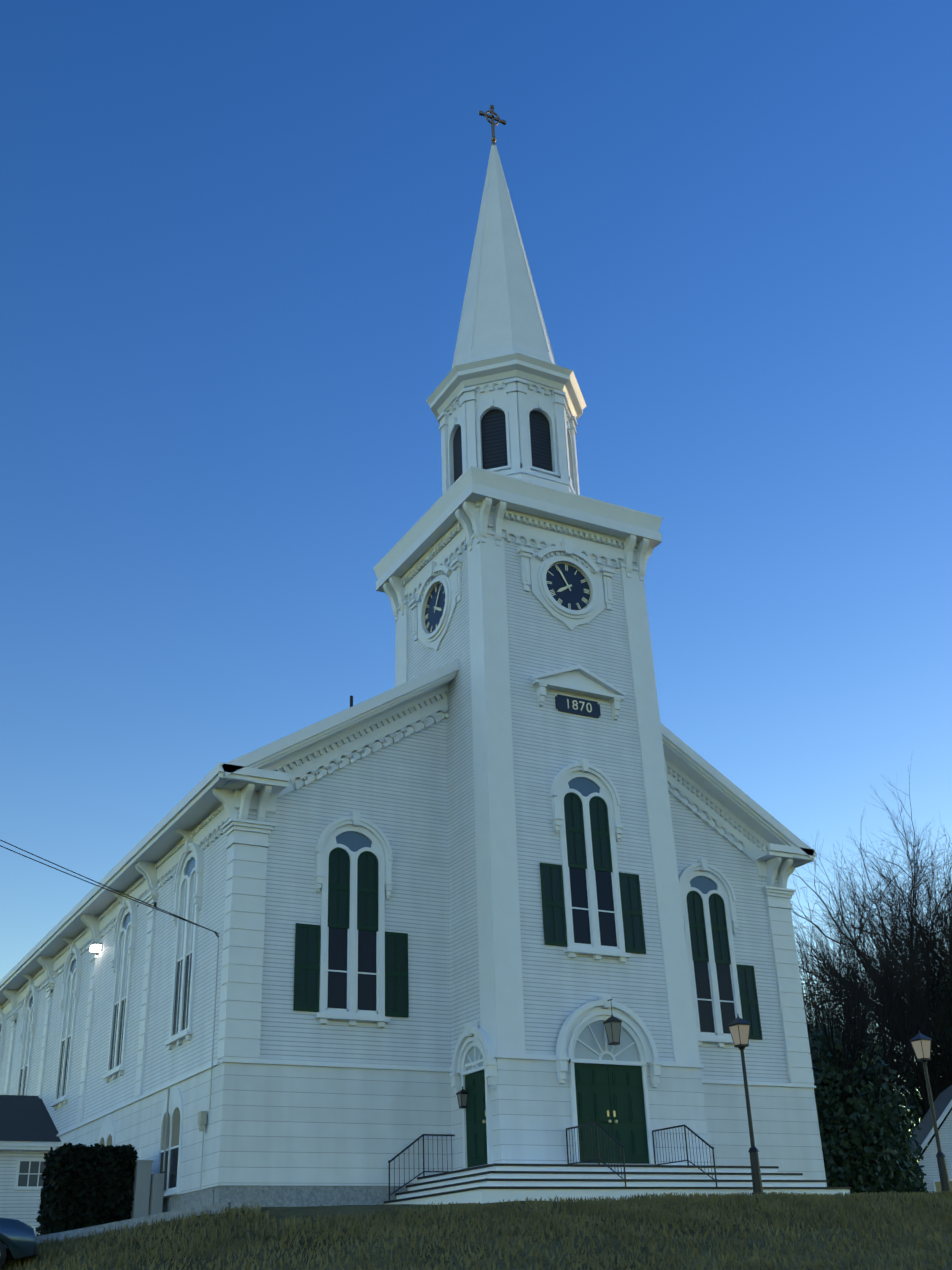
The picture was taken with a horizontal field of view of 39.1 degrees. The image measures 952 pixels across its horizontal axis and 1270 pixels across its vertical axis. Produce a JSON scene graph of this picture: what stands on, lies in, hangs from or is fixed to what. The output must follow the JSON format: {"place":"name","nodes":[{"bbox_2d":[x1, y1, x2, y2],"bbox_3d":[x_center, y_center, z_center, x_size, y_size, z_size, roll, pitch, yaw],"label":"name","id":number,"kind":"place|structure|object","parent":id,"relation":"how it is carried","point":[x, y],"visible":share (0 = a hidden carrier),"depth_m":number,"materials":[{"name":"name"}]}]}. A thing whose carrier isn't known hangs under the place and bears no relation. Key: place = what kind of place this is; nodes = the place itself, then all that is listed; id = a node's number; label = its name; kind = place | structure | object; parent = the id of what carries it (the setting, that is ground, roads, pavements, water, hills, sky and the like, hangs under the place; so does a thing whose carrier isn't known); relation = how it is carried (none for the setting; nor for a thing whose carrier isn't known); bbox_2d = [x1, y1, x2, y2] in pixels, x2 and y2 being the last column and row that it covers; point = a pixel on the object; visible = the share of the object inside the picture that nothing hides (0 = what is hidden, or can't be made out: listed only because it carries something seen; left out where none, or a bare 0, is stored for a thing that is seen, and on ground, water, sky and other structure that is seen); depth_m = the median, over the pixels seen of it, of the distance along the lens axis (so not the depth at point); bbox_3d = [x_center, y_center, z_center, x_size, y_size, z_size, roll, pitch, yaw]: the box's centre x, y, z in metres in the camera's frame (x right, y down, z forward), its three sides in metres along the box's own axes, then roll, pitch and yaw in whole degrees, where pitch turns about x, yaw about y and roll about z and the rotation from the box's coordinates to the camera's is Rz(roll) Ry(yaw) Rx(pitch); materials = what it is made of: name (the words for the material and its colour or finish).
{"place":"outdoors","nodes":[
{"label":"outdoors","id":0,"kind":"place"},
{"bbox_2d":[0,871,195,1066],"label":"church window shades","id":1,"kind":"object","parent":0,"point":[179,949],"visible":0.29,"depth_m":41.27,"materials":[{"name":"white fabric"}]},
{"bbox_2d":[350,696,352,706],"bbox_3d":[-3.603,2.137,38.750,0.100,0.800,0.100,12,-29,-26],"label":"roof pipe","id":2,"kind":"object","parent":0,"point":[351,701],"visible":0.35,"depth_m":38.81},
{"bbox_2d":[0,527,789,1132],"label":"church clapboard walls","id":3,"kind":"structure","parent":0,"point":[412,795],"depth_m":36.71,"materials":[{"name":"white wood"}]},
{"bbox_2d":[200,933,219,1188],"bbox_3d":[-6.440,10.201,32.459,0.031,5.920,0.416,12,-29,-26],"label":"utility conduit","id":4,"kind":"object","parent":3,"relation":"attached to","point":[211,1061],"visible":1,"depth_m":32.26,"materials":[{"name":"grey metal"}]},
{"bbox_2d":[293,793,762,1167],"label":"shutters and doors","id":5,"kind":"structure","parent":3,"relation":"attached to","point":[601,1089],"depth_m":33.61,"materials":[{"name":"green wood"}]},
{"bbox_2d":[297,795,759,1035],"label":"church shutter louvers","id":6,"kind":"object","parent":5,"relation":"attached to","point":[312,974],"visible":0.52,"depth_m":35.39,"materials":[{"name":"green wood"}]},
{"bbox_2d":[482,1110,617,1122],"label":"door handles","id":7,"kind":"object","parent":5,"relation":"attached to","point":[609,1120],"visible":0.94,"depth_m":33.10,"materials":[{"name":"gold metal"}]},
{"bbox_2d":[555,694,600,717],"bbox_3d":[2.905,2.034,38.166,1.480,0.501,0.056,12,-29,-26],"label":"date plaque","id":8,"kind":"object","parent":3,"relation":"attached to","point":[561,703],"visible":0.97,"depth_m":38.12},
{"bbox_2d":[456,1086,467,1108],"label":"wall lantern","id":9,"kind":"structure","parent":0,"point":[464,1098],"depth_m":33.19,"materials":[{"name":"black metal"}]},
{"bbox_2d":[0,1190,951,1269],"bbox_3d":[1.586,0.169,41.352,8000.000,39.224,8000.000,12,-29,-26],"label":"lawn","id":10,"kind":"structure","parent":0,"point":[279,1213],"depth_m":25.45,"materials":[{"name":"green plant"}]},
{"bbox_2d":[0,1218,35,1259],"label":"car","id":11,"kind":"object","parent":10,"relation":"on","point":[18,1238],"visible":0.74,"depth_m":25.44,"materials":[{"name":"blue metal"}]},
{"bbox_2d":[0,1241,7,1267],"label":"car tires","id":12,"kind":"object","parent":11,"relation":"attached to","point":[3,1252],"visible":0.69,"depth_m":25.24,"materials":[{"name":"black rubber"}]},
{"bbox_2d":[0,1150,48,1235],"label":"annex walls","id":13,"kind":"structure","parent":10,"relation":"on","point":[22,1205],"depth_m":43.84,"materials":[{"name":"white wood"}]},
{"bbox_2d":[0,1095,60,1141],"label":"annex roof","id":14,"kind":"structure","parent":13,"relation":"on","point":[25,1118],"depth_m":46.12,"materials":[{"name":"grey"}]},
{"bbox_2d":[0,1141,60,1189],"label":"window trim","id":15,"kind":"structure","parent":13,"relation":"attached to","point":[26,1145],"depth_m":44.16,"materials":[{"name":"white wood"}]},
{"bbox_2d":[18,1161,45,1185],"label":"window panes","id":16,"kind":"structure","parent":15,"relation":"in","point":[24,1168],"depth_m":44.23,"materials":[{"name":"grey glass"}]},
{"bbox_2d":[36,1142,138,1235],"bbox_3d":[-9.755,14.102,33.699,2.240,2.458,1.951,12,-29,-26],"label":"hedge","id":17,"kind":"object","parent":10,"relation":"on","point":[60,1161],"depth_m":33.15,"materials":[{"name":"green plant"}]},
{"bbox_2d":[130,1088,169,1218],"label":"utility electrical boxes","id":18,"kind":"object","parent":10,"relation":"on","point":[148,1189],"visible":0.77,"depth_m":33.52,"materials":[{"name":"grey metal"}]},
{"bbox_2d":[162,1186,406,1212],"bbox_3d":[-5.958,21.817,47.486,18.060,1.900,34.060,12,-29,-26],"label":"stone foundation","id":19,"kind":"object","parent":10,"relation":"on","point":[288,1196],"visible":0.11,"depth_m":31.50,"materials":[{"name":"grey stone"}]},
{"bbox_2d":[59,1058,826,1197],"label":"church base boards","id":20,"kind":"object","parent":19,"relation":"on","point":[278,1125],"visible":0.46,"depth_m":32.79,"materials":[{"name":"white wood"}]},
{"bbox_2d":[198,1111,206,1130],"bbox_3d":[-6.539,11.608,32.006,0.140,0.440,0.220,12,-29,-26],"label":"utility meter","id":21,"kind":"object","parent":20,"relation":"attached to","point":[202,1116],"visible":0.89,"depth_m":31.95,"materials":[{"name":"grey metal"}]},
{"bbox_2d":[0,353,815,1196],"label":"white trim","id":22,"kind":"structure","parent":10,"relation":"on","point":[518,497],"depth_m":38.55,"materials":[{"name":"white wood"}]},
{"bbox_2d":[90,942,102,952],"bbox_3d":[-12.720,10.462,44.881,0.320,0.240,0.400,12,-29,-26],"label":"floodlight housing","id":23,"kind":"object","parent":22,"relation":"attached to","point":[93,943],"visible":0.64,"depth_m":44.76,"materials":[{"name":"grey metal"}]},
{"bbox_2d":[89,944,100,952],"bbox_3d":[-12.728,10.483,44.850,0.295,0.185,0.385,12,-29,-26],"label":"floodlight lens","id":24,"kind":"object","parent":23,"relation":"attached to","point":[97,946],"visible":0.93,"depth_m":44.73,"materials":[{"name":"white glass"}]},
{"bbox_2d":[0,840,218,937],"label":"utility service wires","id":25,"kind":"object","parent":22,"relation":"attached to","point":[176,916],"visible":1,"depth_m":31.42,"materials":[{"name":"black rubber"}]},
{"bbox_2d":[100,1107,179,1149],"bbox_3d":[-10.968,15.303,39.575,0.013,0.958,15.090,12,-29,-26],"label":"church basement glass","id":26,"kind":"object","parent":22,"relation":"in","point":[175,1130],"visible":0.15,"depth_m":34.26,"materials":[{"name":"glass"}]},
{"bbox_2d":[0,777,716,1031],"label":"arched window top","id":27,"kind":"object","parent":22,"relation":"in","point":[353,841],"visible":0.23,"depth_m":37.11,"materials":[{"name":"glass"}]},
{"bbox_2d":[19,867,735,1189],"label":"window panes","id":28,"kind":"structure","parent":22,"relation":"in","point":[337,960],"depth_m":35.47,"materials":[{"name":"glass"}]},
{"bbox_2d":[453,409,552,481],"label":"belfry louvers","id":29,"kind":"object","parent":22,"relation":"in","point":[494,440],"visible":0.23,"depth_m":43.10,"materials":[{"name":"black wood"}]},
{"bbox_2d":[452,144,555,368],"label":"church spire","id":30,"kind":"structure","parent":22,"relation":"on","point":[501,315],"depth_m":46.55,"materials":[{"name":"white wood"}]},
{"bbox_2d":[479,105,505,144],"bbox_3d":[0.648,-19.509,51.392,1.150,2.125,0.209,12,-29,-26],"label":"cross","id":31,"kind":"object","parent":30,"relation":"on","point":[491,122],"visible":1,"depth_m":51.48,"materials":[{"name":"black metal"}]},
{"bbox_2d":[424,562,590,633],"bbox_3d":[1.809,-0.704,41.269,5.772,1.660,3.716,12,-29,-26],"label":"clock face","id":32,"kind":"object","parent":22,"relation":"attached to","point":[574,595],"visible":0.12,"depth_m":40.03},
{"bbox_2d":[424,563,590,632],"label":"clock markings","id":33,"kind":"object","parent":22,"relation":"attached to","point":[559,590],"visible":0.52,"depth_m":40.11,"materials":[{"name":"beige"}]},
{"bbox_2d":[466,1020,639,1070],"bbox_3d":[2.013,10.263,33.667,4.489,1.170,1.016,2,-26,-8],"label":"fanlight","id":34,"kind":"object","parent":22,"relation":"in","point":[586,1037],"visible":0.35,"depth_m":33.90,"materials":[{"name":"white glass"}]},
{"bbox_2d":[567,699,591,711],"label":"year numerals","id":35,"kind":"object","parent":22,"relation":"attached to","point":[573,701],"visible":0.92,"depth_m":38.15,"materials":[{"name":"white paint"}]},
{"bbox_2d":[603,999,621,1044],"bbox_3d":[3.386,9.821,33.973,0.360,1.125,0.630,12,-29,-26],"label":"hanging lantern","id":36,"kind":"object","parent":22,"relation":"hanging from","point":[615,1030],"depth_m":33.69,"materials":[{"name":"black metal"}]},
{"bbox_2d":[386,1166,849,1204],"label":"entrance steps","id":37,"kind":"structure","parent":10,"relation":"on","point":[481,1196],"depth_m":30.43,"materials":[{"name":"white concrete"}]},
{"bbox_2d":[388,1122,717,1200],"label":"stair railings","id":38,"kind":"object","parent":37,"relation":"on","point":[603,1129],"visible":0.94,"depth_m":32.20,"materials":[{"name":"black metal"}]},
{"bbox_2d":[463,1163,654,1168],"bbox_3d":[2.100,12.804,32.379,4.813,0.030,1.286,1,-26,-7],"label":"door threshold","id":39,"kind":"object","parent":37,"relation":"on","point":[594,1163],"visible":0.32,"depth_m":32.56,"materials":[{"name":"grey stone"}]},
{"bbox_2d":[384,1163,850,1203],"bbox_3d":[3.483,13.347,32.635,10.340,0.590,4.880,12,-29,-26],"label":"step nosing","id":40,"kind":"object","parent":37,"relation":"on","point":[550,1172],"visible":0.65,"depth_m":30.71,"materials":[{"name":"black"}]},
{"bbox_2d":[727,1014,764,1194],"bbox_3d":[6.447,11.141,31.735,0.420,4.246,0.420,12,-29,-26],"label":"lamp post","id":41,"kind":"object","parent":10,"relation":"on","point":[753,1151],"depth_m":31.86,"materials":[{"name":"black metal"}]},
{"bbox_2d":[801,981,843,1041],"bbox_3d":[16.054,21.520,61.530,3.668,11.774,3.160,-18,-30,30],"label":"bare tree","id":42,"kind":"object","parent":10,"relation":"on","point":[811,1026],"visible":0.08,"depth_m":63.26,"materials":[{"name":"brown plant"}]},
{"bbox_2d":[805,954,855,1033],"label":"bare tree","id":43,"kind":"object","parent":10,"relation":"on","point":[826,1000],"visible":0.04,"depth_m":67.31,"materials":[{"name":"brown plant"}]},
{"bbox_2d":[796,924,895,1129],"bbox_3d":[14.217,16.462,50.813,4.026,11.588,4.366,-3,-26,3],"label":"bare tree","id":44,"kind":"object","parent":10,"relation":"on","point":[847,1041],"visible":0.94,"depth_m":51.33,"materials":[{"name":"brown plant"}]},
{"bbox_2d":[808,939,887,1196],"bbox_3d":[14.810,17.250,52.153,2.991,11.307,3.373,12,-29,-26],"label":"bare tree","id":45,"kind":"object","parent":10,"relation":"on","point":[862,1037],"visible":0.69,"depth_m":52.80,"materials":[{"name":"brown plant"}]},
{"bbox_2d":[806,962,892,1097],"bbox_3d":[17.761,20.940,61.434,3.844,12.592,4.363,-18,-30,30],"label":"bare tree","id":46,"kind":"object","parent":10,"relation":"on","point":[857,1034],"visible":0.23,"depth_m":62.68,"materials":[{"name":"brown plant"}]},
{"bbox_2d":[799,899,909,1080],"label":"bare tree","id":47,"kind":"object","parent":10,"relation":"on","point":[839,933],"visible":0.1,"depth_m":93.68,"materials":[{"name":"brown plant"}]},
{"bbox_2d":[794,923,924,1130],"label":"tree","id":48,"kind":"object","parent":10,"relation":"on","point":[859,993],"visible":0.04,"depth_m":98.03,"materials":[{"name":"brown plant"}]},
{"bbox_2d":[807,1014,928,1193],"bbox_3d":[20.914,27.066,68.460,10.495,10.933,46.478,-14,-28,23],"label":"evergreen thicket","id":49,"kind":"object","parent":10,"relation":"on","point":[880,1154],"visible":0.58,"depth_m":50.26,"materials":[{"name":"green plant"}]},
{"bbox_2d":[790,767,951,1120],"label":"tree","id":50,"kind":"object","parent":10,"relation":"on","point":[911,904],"visible":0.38,"depth_m":87.37,"materials":[{"name":"brown plant"}]},
{"bbox_2d":[793,907,951,1099],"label":"bare tree","id":51,"kind":"object","parent":10,"relation":"on","point":[894,1025],"visible":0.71,"depth_m":58.42,"materials":[{"name":"brown plant"}]},
{"bbox_2d":[803,912,943,1099],"bbox_3d":[18.120,20.509,62.771,6.792,14.496,6.492,12,-29,-26],"label":"bare tree","id":52,"kind":"object","parent":10,"relation":"on","point":[901,1081],"visible":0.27,"depth_m":63.04,"materials":[{"name":"brown plant"}]},
{"bbox_2d":[802,855,951,1142],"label":"tree","id":53,"kind":"object","parent":10,"relation":"on","point":[931,971],"visible":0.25,"depth_m":86.77,"materials":[{"name":"brown plant"}]},
{"bbox_2d":[846,1008,913,1106],"bbox_3d":[18.597,22.565,63.130,3.969,11.078,4.454,12,-29,-26],"label":"bare tree","id":54,"kind":"object","parent":10,"relation":"on","point":[872,1057],"visible":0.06,"depth_m":63.40,"materials":[{"name":"brown plant"}]},
{"bbox_2d":[815,955,951,1193],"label":"ivy on trunks","id":55,"kind":"object","parent":10,"relation":"on","point":[840,1067],"visible":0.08,"depth_m":79.81,"materials":[{"name":"green plant"}]},
{"bbox_2d":[842,890,951,1134],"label":"bare tree","id":56,"kind":"object","parent":10,"relation":"on","point":[932,1082],"visible":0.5,"depth_m":79.93,"materials":[{"name":"brown plant"}]},
{"bbox_2d":[847,823,951,999],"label":"tree","id":57,"kind":"object","parent":10,"relation":"on","point":[917,901],"visible":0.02,"depth_m":97.98,"materials":[{"name":"brown plant"}]},
{"bbox_2d":[861,1006,939,1130],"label":"bare tree","id":58,"kind":"object","parent":10,"relation":"on","point":[894,1074],"visible":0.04,"depth_m":84.58,"materials":[{"name":"brown plant"}]},
{"bbox_2d":[867,872,951,1045],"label":"bare tree","id":59,"kind":"object","parent":10,"relation":"on","point":[928,947],"visible":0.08,"depth_m":88.37,"materials":[{"name":"brown plant"}]},
{"bbox_2d":[873,928,951,1154],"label":"bare tree","id":60,"kind":"object","parent":10,"relation":"on","point":[924,1106],"visible":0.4,"depth_m":81.54,"materials":[{"name":"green plant"}]},
{"bbox_2d":[909,1031,950,1191],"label":"lamp post","id":61,"kind":"object","parent":10,"relation":"on","point":[943,1174],"depth_m":34.88,"materials":[{"name":"black metal"}]},
{"bbox_2d":[917,1111,951,1192],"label":"house walls","id":62,"kind":"structure","parent":10,"relation":"on","point":[930,1169],"depth_m":66.88,"materials":[{"name":"white wood"}]},
{"bbox_2d":[911,1085,951,1149],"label":"house roof","id":63,"kind":"structure","parent":62,"relation":"on","point":[941,1102],"depth_m":71.49,"materials":[{"name":"grey"}]},
{"bbox_2d":[914,1100,951,1192],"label":"house trim","id":64,"kind":"structure","parent":62,"relation":"attached to","point":[939,1121],"depth_m":67.11,"materials":[{"name":"white wood"}]},
{"bbox_2d":[935,1181,951,1193],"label":"house glass","id":65,"kind":"object","parent":62,"relation":"in","point":[938,1187],"depth_m":66.24,"materials":[{"name":"grey glass"}]},
{"bbox_2d":[0,0,951,1161],"label":"sky","id":66,"kind":"structure","parent":0,"point":[237,237],"materials":[{"name":"blue"}]},
{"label":"driveway asphalt","id":67,"kind":"structure","parent":0,"visible":0},
{"bbox_2d":[4,1200,261,1248],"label":"pavement","id":68,"kind":"structure","parent":67,"relation":"on","point":[168,1216],"depth_m":26.96,"materials":[{"name":"grey concrete"}]}
]}

